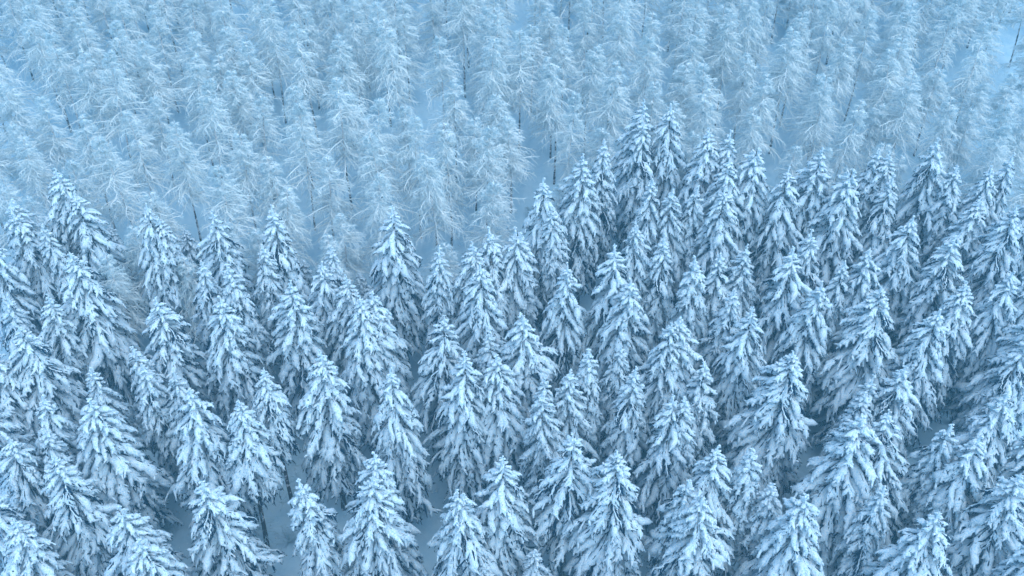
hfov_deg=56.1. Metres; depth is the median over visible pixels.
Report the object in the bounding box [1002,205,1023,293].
spruce tree
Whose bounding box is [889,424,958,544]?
spruce tree
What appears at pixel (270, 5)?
larch tree
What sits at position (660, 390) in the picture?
spruce tree
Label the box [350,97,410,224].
larch tree
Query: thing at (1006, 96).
larch tree
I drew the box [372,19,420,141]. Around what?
larch tree
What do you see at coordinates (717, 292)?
spruce tree
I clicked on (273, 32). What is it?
larch tree
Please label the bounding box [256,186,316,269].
larch tree
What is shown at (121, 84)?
larch tree
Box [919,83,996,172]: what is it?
larch tree
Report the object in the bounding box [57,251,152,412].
spruce tree
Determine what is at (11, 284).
spruce tree
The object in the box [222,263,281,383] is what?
spruce tree
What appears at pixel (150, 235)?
spruce tree
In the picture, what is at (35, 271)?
spruce tree
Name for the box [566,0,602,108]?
larch tree
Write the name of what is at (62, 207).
spruce tree
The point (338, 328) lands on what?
spruce tree
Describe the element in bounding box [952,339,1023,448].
spruce tree
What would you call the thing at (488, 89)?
larch tree
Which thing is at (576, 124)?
larch tree
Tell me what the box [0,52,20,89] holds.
larch tree
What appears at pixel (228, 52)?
larch tree
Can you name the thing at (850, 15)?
larch tree
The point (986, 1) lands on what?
larch tree
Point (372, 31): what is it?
larch tree
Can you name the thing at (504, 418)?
spruce tree
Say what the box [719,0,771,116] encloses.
larch tree
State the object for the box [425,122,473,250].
larch tree
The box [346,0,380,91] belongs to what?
larch tree
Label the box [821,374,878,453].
spruce tree
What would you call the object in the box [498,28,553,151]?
larch tree
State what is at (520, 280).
spruce tree
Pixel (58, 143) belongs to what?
larch tree
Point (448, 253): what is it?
larch tree
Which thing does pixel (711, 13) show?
larch tree
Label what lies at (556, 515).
spruce tree
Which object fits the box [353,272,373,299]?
spruce tree
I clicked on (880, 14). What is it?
larch tree
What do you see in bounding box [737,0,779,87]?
larch tree
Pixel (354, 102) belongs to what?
larch tree
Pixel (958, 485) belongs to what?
spruce tree
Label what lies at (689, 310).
spruce tree
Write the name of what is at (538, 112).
larch tree
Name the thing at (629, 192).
spruce tree
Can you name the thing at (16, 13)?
larch tree
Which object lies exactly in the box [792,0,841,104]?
larch tree
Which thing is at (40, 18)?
larch tree
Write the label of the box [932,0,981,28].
larch tree
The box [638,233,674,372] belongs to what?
spruce tree
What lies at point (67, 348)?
spruce tree
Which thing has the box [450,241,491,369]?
spruce tree
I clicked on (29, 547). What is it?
spruce tree
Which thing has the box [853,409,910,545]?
spruce tree
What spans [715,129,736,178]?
spruce tree
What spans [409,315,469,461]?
spruce tree
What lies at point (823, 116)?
larch tree
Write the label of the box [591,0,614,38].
larch tree
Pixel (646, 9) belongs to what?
larch tree
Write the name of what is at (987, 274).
spruce tree
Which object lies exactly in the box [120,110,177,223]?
larch tree
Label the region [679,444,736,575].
spruce tree
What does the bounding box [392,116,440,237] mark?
larch tree
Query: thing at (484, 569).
spruce tree
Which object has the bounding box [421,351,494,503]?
spruce tree
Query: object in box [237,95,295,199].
larch tree
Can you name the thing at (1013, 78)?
larch tree
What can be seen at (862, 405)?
spruce tree
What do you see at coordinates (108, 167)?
larch tree
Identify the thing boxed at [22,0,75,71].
larch tree
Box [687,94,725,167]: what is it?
larch tree
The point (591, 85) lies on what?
larch tree
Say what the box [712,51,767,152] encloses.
larch tree
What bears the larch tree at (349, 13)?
on the ground
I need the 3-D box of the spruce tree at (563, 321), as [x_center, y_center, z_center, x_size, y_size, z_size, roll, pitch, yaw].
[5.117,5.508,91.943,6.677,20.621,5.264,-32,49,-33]
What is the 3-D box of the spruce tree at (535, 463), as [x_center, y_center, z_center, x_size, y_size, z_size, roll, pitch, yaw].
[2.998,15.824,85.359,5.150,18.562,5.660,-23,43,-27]
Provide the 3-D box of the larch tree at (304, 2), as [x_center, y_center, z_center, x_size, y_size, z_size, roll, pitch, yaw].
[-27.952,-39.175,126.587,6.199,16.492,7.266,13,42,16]
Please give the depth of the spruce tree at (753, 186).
96.66 m
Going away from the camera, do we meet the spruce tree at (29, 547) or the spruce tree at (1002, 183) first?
the spruce tree at (29, 547)
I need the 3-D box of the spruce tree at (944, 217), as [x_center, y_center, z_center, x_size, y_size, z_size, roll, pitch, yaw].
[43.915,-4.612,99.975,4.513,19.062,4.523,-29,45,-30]
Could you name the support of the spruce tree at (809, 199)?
on the ground
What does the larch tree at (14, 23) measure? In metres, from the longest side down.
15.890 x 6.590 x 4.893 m
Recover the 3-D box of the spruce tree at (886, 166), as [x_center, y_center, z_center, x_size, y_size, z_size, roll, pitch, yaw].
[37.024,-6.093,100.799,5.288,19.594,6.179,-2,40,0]
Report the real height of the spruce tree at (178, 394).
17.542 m
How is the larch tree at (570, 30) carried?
on the ground
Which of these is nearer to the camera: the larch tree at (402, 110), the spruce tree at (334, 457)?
the spruce tree at (334, 457)
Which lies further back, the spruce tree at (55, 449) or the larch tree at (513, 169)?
the larch tree at (513, 169)
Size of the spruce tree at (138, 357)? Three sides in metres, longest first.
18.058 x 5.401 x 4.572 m
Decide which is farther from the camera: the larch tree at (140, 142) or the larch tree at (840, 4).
the larch tree at (840, 4)
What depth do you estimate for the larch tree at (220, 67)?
114.43 m
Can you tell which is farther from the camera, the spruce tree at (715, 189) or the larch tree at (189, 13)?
the larch tree at (189, 13)
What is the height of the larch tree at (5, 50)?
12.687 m
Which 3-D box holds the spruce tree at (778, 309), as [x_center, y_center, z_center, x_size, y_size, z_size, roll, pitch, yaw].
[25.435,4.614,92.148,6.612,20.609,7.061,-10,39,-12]
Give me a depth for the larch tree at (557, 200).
98.36 m
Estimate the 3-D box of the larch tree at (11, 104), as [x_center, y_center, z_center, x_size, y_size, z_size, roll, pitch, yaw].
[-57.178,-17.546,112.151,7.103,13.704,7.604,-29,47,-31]
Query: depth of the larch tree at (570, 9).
129.28 m
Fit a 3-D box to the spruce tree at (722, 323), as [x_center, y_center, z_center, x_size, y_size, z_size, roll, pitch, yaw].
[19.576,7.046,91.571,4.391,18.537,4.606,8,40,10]
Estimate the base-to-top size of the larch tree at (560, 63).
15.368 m
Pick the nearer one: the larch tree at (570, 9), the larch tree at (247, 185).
the larch tree at (247, 185)
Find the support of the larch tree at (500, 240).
on the ground
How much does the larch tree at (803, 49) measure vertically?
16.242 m
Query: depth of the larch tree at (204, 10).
125.91 m
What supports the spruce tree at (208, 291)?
on the ground
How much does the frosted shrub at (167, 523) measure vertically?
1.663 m
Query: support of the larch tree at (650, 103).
on the ground
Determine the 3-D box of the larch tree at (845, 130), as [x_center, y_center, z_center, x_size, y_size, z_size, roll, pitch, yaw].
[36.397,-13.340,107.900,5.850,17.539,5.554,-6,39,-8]
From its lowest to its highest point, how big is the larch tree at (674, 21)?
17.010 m
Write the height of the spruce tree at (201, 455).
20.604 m
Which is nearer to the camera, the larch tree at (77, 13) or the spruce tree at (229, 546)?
the spruce tree at (229, 546)
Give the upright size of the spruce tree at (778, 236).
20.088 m
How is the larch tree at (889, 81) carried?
on the ground
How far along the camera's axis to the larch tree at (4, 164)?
108.65 m
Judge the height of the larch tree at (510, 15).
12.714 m
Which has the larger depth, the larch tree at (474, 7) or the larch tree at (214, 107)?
the larch tree at (474, 7)
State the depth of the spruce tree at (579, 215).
96.14 m
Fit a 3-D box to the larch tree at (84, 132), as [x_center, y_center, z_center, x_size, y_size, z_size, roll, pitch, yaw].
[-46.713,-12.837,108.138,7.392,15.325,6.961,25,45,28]
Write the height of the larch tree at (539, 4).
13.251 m
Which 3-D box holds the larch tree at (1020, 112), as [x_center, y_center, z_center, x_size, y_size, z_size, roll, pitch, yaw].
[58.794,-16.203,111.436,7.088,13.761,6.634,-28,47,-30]
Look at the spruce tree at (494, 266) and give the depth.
90.84 m
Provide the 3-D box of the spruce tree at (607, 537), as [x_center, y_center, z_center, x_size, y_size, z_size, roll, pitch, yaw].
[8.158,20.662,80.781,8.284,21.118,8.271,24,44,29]
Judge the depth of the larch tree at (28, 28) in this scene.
114.63 m
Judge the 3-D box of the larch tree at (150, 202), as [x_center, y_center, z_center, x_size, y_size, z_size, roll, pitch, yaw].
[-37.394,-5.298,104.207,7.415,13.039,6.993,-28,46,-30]
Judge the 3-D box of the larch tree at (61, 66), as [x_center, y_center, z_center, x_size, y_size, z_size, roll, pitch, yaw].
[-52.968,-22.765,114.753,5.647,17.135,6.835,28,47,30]
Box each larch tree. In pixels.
[0,0,34,79]
[0,0,48,23]
[0,17,22,67]
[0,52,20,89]
[0,60,11,135]
[0,64,38,145]
[0,83,51,158]
[0,122,55,198]
[0,126,24,185]
[0,155,30,239]
[0,180,53,260]
[2,0,56,41]
[12,0,78,107]
[13,136,61,220]
[21,18,86,131]
[21,196,51,229]
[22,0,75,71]
[23,96,82,181]
[35,31,88,147]
[38,0,103,39]
[56,0,113,102]
[59,160,112,229]
[60,0,114,65]
[63,114,140,228]
[64,48,130,157]
[69,21,129,125]
[81,0,135,31]
[84,0,134,59]
[88,134,150,243]
[89,49,173,185]
[101,19,173,148]
[108,0,166,102]
[118,0,160,71]
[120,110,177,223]
[121,0,158,38]
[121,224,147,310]
[130,40,193,144]
[132,0,175,55]
[134,191,198,250]
[137,96,184,186]
[145,4,194,112]
[151,0,194,76]
[155,0,191,23]
[159,119,218,241]
[168,0,212,37]
[169,30,224,106]
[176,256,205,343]
[177,53,226,176]
[177,78,259,204]
[178,0,217,85]
[188,0,224,54]
[198,165,264,273]
[199,55,251,149]
[203,0,256,75]
[210,0,258,90]
[211,220,259,286]
[213,26,278,124]
[214,68,283,178]
[217,0,248,22]
[221,133,274,243]
[227,40,282,145]
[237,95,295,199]
[242,0,280,49]
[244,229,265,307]
[246,0,295,98]
[248,0,288,16]
[254,156,309,246]
[255,0,301,122]
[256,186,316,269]
[274,85,328,185]
[276,23,340,138]
[277,0,320,45]
[278,0,330,55]
[278,103,333,230]
[286,11,338,108]
[302,154,362,244]
[303,0,360,77]
[308,0,345,49]
[309,234,354,284]
[315,33,378,141]
[318,76,370,209]
[322,91,399,169]
[323,212,374,280]
[328,0,385,113]
[337,0,382,60]
[340,0,391,28]
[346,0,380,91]
[349,132,427,230]
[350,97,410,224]
[356,1,416,126]
[359,173,413,271]
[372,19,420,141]
[375,0,421,62]
[381,0,430,27]
[386,105,428,188]
[388,0,428,98]
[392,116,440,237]
[405,152,470,251]
[407,0,450,64]
[414,35,463,129]
[418,242,461,309]
[422,0,465,44]
[423,79,480,182]
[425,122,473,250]
[428,0,484,97]
[445,116,496,213]
[446,0,488,67]
[453,126,524,231]
[454,180,518,260]
[459,5,501,106]
[463,93,537,179]
[468,0,512,71]
[468,37,516,133]
[469,1,491,31]
[472,12,525,112]
[482,115,540,212]
[483,235,504,271]
[487,0,518,54]
[498,0,525,10]
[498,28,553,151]
[509,24,553,112]
[511,0,562,71]
[512,0,555,23]
[521,7,575,71]
[528,56,578,184]
[528,71,575,157]
[537,24,586,107]
[545,91,595,183]
[548,182,571,260]
[551,0,574,16]
[555,0,581,41]
[556,162,580,207]
[560,127,620,198]
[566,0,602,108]
[566,0,611,51]
[568,0,609,80]
[568,44,607,155]
[572,61,634,163]
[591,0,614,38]
[594,10,636,123]
[599,0,641,101]
[599,0,654,46]
[618,37,669,112]
[625,81,667,150]
[627,11,666,98]
[630,0,665,34]
[652,61,703,141]
[652,99,695,175]
[655,0,687,51]
[657,0,698,82]
[661,28,707,107]
[662,0,717,91]
[667,0,708,67]
[676,62,728,160]
[677,130,703,185]
[685,0,727,33]
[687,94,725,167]
[692,5,739,102]
[697,9,749,129]
[706,0,750,71]
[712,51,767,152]
[719,0,761,44]
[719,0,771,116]
[719,72,787,167]
[733,107,768,190]
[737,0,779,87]
[740,26,809,153]
[759,0,797,43]
[763,145,803,207]
[767,0,807,27]
[767,74,844,166]
[768,12,817,124]
[778,0,821,52]
[778,73,840,172]
[783,0,829,76]
[784,0,831,38]
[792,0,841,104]
[794,147,835,222]
[805,36,857,145]
[810,99,868,203]
[814,0,866,92]
[817,0,853,64]
[828,166,852,201]
[830,8,880,120]
[831,0,881,49]
[834,102,888,172]
[845,0,888,27]
[851,48,905,160]
[853,71,930,169]
[853,142,903,205]
[857,36,922,145]
[860,0,914,89]
[863,2,920,89]
[865,0,921,74]
[873,0,926,21]
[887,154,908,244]
[889,151,950,245]
[898,0,945,65]
[901,67,951,155]
[907,96,962,180]
[910,0,967,107]
[914,0,944,29]
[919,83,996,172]
[924,0,981,61]
[927,0,988,82]
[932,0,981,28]
[936,21,993,145]
[938,108,980,178]
[946,0,1008,47]
[955,15,1005,106]
[956,125,1012,220]
[959,103,1016,212]
[961,114,1023,198]
[966,0,1022,49]
[974,73,1021,164]
[981,0,1022,30]
[982,102,1023,175]
[986,65,1023,140]
[992,0,1023,67]
[995,18,1023,102]
[996,61,1023,96]
[1000,185,1023,212]
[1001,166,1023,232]
[1010,37,1023,76]
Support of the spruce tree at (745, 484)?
on the ground
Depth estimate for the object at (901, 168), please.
100.46 m
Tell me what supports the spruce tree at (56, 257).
on the ground
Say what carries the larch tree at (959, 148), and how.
on the ground
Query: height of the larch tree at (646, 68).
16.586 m
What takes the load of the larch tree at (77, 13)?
on the ground
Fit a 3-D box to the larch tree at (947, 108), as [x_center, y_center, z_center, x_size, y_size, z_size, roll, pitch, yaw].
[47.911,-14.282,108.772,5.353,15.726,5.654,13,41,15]
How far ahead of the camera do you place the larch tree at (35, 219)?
96.22 m
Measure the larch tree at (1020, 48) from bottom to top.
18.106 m
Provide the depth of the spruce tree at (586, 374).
84.33 m
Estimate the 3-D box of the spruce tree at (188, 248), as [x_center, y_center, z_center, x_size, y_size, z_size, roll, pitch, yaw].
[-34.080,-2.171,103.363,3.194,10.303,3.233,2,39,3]
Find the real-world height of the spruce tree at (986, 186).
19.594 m
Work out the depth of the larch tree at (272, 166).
104.25 m
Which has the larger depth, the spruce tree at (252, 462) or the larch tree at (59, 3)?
the larch tree at (59, 3)
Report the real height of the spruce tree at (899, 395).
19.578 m
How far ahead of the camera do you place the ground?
120.05 m
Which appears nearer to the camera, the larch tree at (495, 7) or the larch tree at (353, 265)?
the larch tree at (353, 265)
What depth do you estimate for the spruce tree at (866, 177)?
96.80 m
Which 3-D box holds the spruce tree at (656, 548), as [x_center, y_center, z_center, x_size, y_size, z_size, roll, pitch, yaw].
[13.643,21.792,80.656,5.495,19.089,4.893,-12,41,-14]
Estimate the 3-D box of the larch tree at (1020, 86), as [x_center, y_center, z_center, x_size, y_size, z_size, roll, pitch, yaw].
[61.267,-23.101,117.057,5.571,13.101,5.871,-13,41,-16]
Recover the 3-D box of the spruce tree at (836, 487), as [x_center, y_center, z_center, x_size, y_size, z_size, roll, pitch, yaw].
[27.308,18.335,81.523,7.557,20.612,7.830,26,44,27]
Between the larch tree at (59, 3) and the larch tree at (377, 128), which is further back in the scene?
the larch tree at (59, 3)
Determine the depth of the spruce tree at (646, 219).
94.43 m
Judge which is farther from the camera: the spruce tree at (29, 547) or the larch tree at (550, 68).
the larch tree at (550, 68)
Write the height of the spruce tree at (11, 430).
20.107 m
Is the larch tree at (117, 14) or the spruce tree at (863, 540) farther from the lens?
the larch tree at (117, 14)
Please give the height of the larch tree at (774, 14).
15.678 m
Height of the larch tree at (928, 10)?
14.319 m
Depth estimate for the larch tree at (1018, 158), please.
106.18 m
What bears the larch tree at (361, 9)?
on the ground
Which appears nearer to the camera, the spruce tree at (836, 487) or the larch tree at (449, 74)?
the spruce tree at (836, 487)
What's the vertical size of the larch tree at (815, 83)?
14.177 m
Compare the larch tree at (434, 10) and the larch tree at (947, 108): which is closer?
the larch tree at (947, 108)
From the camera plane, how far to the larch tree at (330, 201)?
104.89 m
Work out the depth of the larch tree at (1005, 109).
103.73 m
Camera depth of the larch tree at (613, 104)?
107.74 m
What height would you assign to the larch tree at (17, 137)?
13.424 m
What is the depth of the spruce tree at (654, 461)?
82.02 m
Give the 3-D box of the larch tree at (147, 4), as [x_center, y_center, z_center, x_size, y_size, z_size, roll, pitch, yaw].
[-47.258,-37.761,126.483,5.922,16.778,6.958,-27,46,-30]
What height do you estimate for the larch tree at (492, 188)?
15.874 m
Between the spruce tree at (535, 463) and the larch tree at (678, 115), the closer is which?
the spruce tree at (535, 463)
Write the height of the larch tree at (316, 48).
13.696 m
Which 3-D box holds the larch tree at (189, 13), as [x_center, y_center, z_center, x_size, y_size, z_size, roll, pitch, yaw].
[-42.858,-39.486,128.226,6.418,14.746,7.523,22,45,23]
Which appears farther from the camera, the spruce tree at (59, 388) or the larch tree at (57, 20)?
the larch tree at (57, 20)
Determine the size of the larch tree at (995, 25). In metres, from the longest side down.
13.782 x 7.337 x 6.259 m
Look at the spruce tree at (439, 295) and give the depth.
90.17 m
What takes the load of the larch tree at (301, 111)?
on the ground
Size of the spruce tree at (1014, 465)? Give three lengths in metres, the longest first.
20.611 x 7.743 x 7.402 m
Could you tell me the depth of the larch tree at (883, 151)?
104.55 m
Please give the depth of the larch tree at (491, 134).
102.30 m
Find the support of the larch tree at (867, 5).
on the ground
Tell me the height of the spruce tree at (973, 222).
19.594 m
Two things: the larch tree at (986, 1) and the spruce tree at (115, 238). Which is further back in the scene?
the larch tree at (986, 1)
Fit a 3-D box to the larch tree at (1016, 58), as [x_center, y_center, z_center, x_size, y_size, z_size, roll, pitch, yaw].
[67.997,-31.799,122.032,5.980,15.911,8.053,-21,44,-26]
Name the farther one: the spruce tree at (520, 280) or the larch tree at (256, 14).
the larch tree at (256, 14)
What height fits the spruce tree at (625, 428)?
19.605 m
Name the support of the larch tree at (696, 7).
on the ground
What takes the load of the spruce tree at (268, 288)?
on the ground
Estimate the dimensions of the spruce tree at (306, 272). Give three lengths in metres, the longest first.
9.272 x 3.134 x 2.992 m
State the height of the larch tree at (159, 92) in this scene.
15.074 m
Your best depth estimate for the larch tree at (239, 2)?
131.59 m
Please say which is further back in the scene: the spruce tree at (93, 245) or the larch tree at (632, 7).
the larch tree at (632, 7)
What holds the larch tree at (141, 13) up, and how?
on the ground
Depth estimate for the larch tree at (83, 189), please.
101.45 m
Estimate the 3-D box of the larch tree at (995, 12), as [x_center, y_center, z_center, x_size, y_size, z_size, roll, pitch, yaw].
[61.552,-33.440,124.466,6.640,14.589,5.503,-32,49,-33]
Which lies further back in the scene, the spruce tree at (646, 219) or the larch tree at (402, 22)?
the larch tree at (402, 22)
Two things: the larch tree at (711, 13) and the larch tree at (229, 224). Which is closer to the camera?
the larch tree at (229, 224)
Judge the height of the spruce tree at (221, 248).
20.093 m
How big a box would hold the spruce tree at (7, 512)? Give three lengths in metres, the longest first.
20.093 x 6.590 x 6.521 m
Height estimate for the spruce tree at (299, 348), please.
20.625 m
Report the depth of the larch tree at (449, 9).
129.07 m
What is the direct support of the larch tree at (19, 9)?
on the ground
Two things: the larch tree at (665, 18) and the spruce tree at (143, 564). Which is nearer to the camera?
the spruce tree at (143, 564)
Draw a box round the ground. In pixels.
[0,0,1023,575]
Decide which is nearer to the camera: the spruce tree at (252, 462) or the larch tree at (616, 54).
the spruce tree at (252, 462)
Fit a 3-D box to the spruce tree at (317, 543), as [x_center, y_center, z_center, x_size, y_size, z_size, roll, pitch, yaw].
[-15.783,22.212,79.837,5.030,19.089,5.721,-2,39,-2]
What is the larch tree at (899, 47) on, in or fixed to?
on the ground
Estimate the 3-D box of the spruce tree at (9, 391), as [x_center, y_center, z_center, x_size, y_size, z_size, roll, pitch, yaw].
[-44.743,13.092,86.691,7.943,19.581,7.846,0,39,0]
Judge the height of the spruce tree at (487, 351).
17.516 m
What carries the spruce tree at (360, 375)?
on the ground
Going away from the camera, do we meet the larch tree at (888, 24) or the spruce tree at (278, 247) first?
the spruce tree at (278, 247)
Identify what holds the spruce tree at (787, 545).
on the ground
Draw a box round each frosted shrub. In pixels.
[160,518,181,533]
[272,523,297,548]
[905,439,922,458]
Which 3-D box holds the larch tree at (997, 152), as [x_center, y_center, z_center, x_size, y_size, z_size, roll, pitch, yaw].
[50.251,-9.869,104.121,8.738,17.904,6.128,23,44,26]
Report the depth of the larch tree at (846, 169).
101.88 m
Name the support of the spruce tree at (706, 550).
on the ground
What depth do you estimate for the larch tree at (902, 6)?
119.51 m
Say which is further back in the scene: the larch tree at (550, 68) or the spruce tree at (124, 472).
the larch tree at (550, 68)
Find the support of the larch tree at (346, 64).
on the ground
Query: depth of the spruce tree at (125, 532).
74.69 m
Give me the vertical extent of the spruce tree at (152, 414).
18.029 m
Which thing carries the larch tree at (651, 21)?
on the ground
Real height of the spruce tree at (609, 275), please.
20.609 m
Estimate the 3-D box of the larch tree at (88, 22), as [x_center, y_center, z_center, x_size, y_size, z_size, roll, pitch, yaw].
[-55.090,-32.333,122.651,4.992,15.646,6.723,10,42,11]
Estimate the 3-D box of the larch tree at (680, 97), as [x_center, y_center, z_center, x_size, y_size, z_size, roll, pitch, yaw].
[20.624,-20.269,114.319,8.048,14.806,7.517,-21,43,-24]
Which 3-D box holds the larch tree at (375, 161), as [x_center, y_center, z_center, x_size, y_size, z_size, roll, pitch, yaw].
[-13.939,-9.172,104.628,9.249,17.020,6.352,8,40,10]
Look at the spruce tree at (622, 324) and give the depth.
87.43 m
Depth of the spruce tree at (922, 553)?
72.75 m
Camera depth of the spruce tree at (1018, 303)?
88.67 m
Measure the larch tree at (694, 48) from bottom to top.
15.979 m
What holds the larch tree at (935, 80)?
on the ground
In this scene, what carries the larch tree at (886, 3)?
on the ground
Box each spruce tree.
[0,247,58,350]
[0,353,43,461]
[0,410,43,502]
[0,436,61,558]
[0,494,64,574]
[1,293,39,391]
[1,517,75,575]
[3,198,52,297]
[3,324,89,435]
[7,207,60,338]
[34,395,91,476]
[37,294,92,403]
[38,427,93,527]
[39,224,78,331]
[40,454,133,575]
[43,168,92,273]
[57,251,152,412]
[66,191,147,337]
[74,398,183,532]
[84,367,155,464]
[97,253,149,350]
[103,504,194,575]
[106,225,133,276]
[126,537,199,575]
[127,346,171,461]
[134,363,177,482]
[137,202,193,357]
[141,296,219,421]
[151,215,201,359]
[163,370,211,472]
[164,387,259,538]
[180,229,203,282]
[187,480,288,575]
[190,260,228,351]
[196,209,259,320]
[205,295,265,433]
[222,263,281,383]
[223,399,285,546]
[252,244,290,377]
[252,367,303,513]
[255,204,309,321]
[265,280,330,427]
[287,478,349,575]
[295,349,366,510]
[300,259,312,290]
[307,261,349,397]
[320,244,350,291]
[324,274,359,396]
[337,475,428,575]
[338,295,395,455]
[345,451,418,575]
[352,290,415,416]
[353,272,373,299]
[361,205,431,365]
[370,367,443,526]
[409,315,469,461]
[420,245,459,361]
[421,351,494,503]
[427,489,502,575]
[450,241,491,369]
[451,262,508,399]
[472,330,502,382]
[472,455,544,575]
[474,354,529,495]
[476,226,516,341]
[476,563,495,575]
[491,226,543,340]
[497,312,560,427]
[517,390,567,515]
[521,177,569,331]
[521,548,552,575]
[526,432,600,575]
[528,375,562,459]
[538,206,572,339]
[539,262,593,401]
[554,369,599,480]
[558,153,606,307]
[562,450,652,575]
[566,347,604,475]
[579,244,636,377]
[588,139,617,299]
[591,277,652,404]
[597,343,629,459]
[598,366,647,511]
[610,99,654,256]
[612,115,659,255]
[618,222,652,338]
[627,178,661,271]
[632,394,697,533]
[637,322,690,458]
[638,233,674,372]
[641,479,697,575]
[642,316,703,444]
[647,188,687,304]
[649,490,735,575]
[650,103,687,222]
[655,396,696,516]
[662,255,709,369]
[669,127,719,238]
[671,185,703,306]
[677,186,741,301]
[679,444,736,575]
[684,361,720,476]
[697,156,746,265]
[698,288,741,395]
[699,252,730,374]
[704,306,766,454]
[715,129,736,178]
[715,447,762,575]
[717,350,817,511]
[724,243,762,335]
[730,482,782,566]
[732,147,769,278]
[733,493,824,575]
[745,166,803,318]
[747,246,812,403]
[765,229,820,328]
[766,280,833,417]
[784,147,831,253]
[785,413,881,575]
[801,169,862,300]
[805,260,849,402]
[805,286,900,446]
[810,391,871,473]
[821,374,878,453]
[828,247,880,352]
[830,485,890,575]
[846,151,898,270]
[847,148,883,269]
[847,174,897,288]
[852,511,952,575]
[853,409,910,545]
[868,365,921,499]
[870,215,922,359]
[878,308,947,448]
[881,234,965,369]
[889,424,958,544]
[890,137,948,282]
[896,435,988,572]
[901,281,978,434]
[915,164,961,281]
[919,196,989,305]
[936,270,1018,423]
[940,473,1023,575]
[945,323,1023,457]
[947,206,1020,320]
[952,165,998,262]
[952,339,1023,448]
[952,391,1016,501]
[978,152,1015,243]
[990,545,1023,575]
[994,436,1023,546]
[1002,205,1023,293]
[1002,272,1023,365]
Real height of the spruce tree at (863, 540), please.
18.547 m
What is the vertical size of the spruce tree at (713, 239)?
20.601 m
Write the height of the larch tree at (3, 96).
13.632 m
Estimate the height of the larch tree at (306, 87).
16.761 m
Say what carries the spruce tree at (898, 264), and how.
on the ground
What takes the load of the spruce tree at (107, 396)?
on the ground
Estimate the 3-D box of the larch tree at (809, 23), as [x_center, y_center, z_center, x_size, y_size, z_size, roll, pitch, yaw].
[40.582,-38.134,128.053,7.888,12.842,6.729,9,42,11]
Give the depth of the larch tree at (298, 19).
121.36 m
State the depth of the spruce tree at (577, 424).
83.30 m
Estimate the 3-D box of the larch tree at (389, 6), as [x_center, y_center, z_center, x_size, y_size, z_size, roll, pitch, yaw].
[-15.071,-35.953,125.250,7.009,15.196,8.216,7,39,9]
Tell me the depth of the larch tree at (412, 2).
130.39 m
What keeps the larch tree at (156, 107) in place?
on the ground
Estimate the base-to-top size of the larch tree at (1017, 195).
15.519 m
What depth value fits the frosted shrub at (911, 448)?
95.26 m
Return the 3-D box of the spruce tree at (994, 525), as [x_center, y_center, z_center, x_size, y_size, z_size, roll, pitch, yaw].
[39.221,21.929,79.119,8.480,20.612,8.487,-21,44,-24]
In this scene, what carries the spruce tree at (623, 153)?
on the ground
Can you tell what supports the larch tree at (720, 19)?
on the ground
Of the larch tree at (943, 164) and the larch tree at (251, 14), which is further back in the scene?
the larch tree at (251, 14)
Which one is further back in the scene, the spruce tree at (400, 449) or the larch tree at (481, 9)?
the larch tree at (481, 9)
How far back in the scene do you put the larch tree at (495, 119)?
108.72 m
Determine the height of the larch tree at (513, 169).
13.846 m
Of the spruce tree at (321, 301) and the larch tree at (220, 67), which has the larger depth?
the larch tree at (220, 67)
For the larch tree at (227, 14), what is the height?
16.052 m
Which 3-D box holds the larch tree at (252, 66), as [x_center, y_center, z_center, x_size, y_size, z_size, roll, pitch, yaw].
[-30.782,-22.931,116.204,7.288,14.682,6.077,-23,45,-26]
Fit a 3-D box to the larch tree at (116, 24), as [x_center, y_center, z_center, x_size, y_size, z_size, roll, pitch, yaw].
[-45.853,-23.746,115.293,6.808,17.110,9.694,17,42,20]
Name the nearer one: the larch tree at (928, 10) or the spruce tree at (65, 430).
the spruce tree at (65, 430)
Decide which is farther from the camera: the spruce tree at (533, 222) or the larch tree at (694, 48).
the larch tree at (694, 48)
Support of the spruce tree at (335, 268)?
on the ground
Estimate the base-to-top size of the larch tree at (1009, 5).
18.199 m
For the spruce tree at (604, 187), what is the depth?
97.98 m
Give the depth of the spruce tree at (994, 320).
88.12 m
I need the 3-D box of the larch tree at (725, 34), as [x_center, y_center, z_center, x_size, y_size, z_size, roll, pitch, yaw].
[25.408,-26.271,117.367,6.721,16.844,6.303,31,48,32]
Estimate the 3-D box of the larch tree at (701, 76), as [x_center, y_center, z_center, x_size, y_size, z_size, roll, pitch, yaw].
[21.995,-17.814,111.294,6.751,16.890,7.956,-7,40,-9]
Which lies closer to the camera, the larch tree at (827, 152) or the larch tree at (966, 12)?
the larch tree at (827, 152)
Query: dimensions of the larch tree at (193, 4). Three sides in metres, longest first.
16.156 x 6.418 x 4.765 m
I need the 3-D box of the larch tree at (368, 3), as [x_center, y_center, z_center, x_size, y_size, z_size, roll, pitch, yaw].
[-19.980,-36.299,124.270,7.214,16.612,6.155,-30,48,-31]
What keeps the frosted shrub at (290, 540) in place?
on the ground
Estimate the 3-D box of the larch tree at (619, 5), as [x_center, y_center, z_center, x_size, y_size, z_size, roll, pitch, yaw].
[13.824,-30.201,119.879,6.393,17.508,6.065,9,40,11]
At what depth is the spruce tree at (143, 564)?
72.95 m
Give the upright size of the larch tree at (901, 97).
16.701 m
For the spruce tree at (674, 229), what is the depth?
94.76 m
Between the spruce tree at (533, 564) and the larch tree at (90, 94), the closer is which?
the spruce tree at (533, 564)
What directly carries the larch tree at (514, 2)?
on the ground

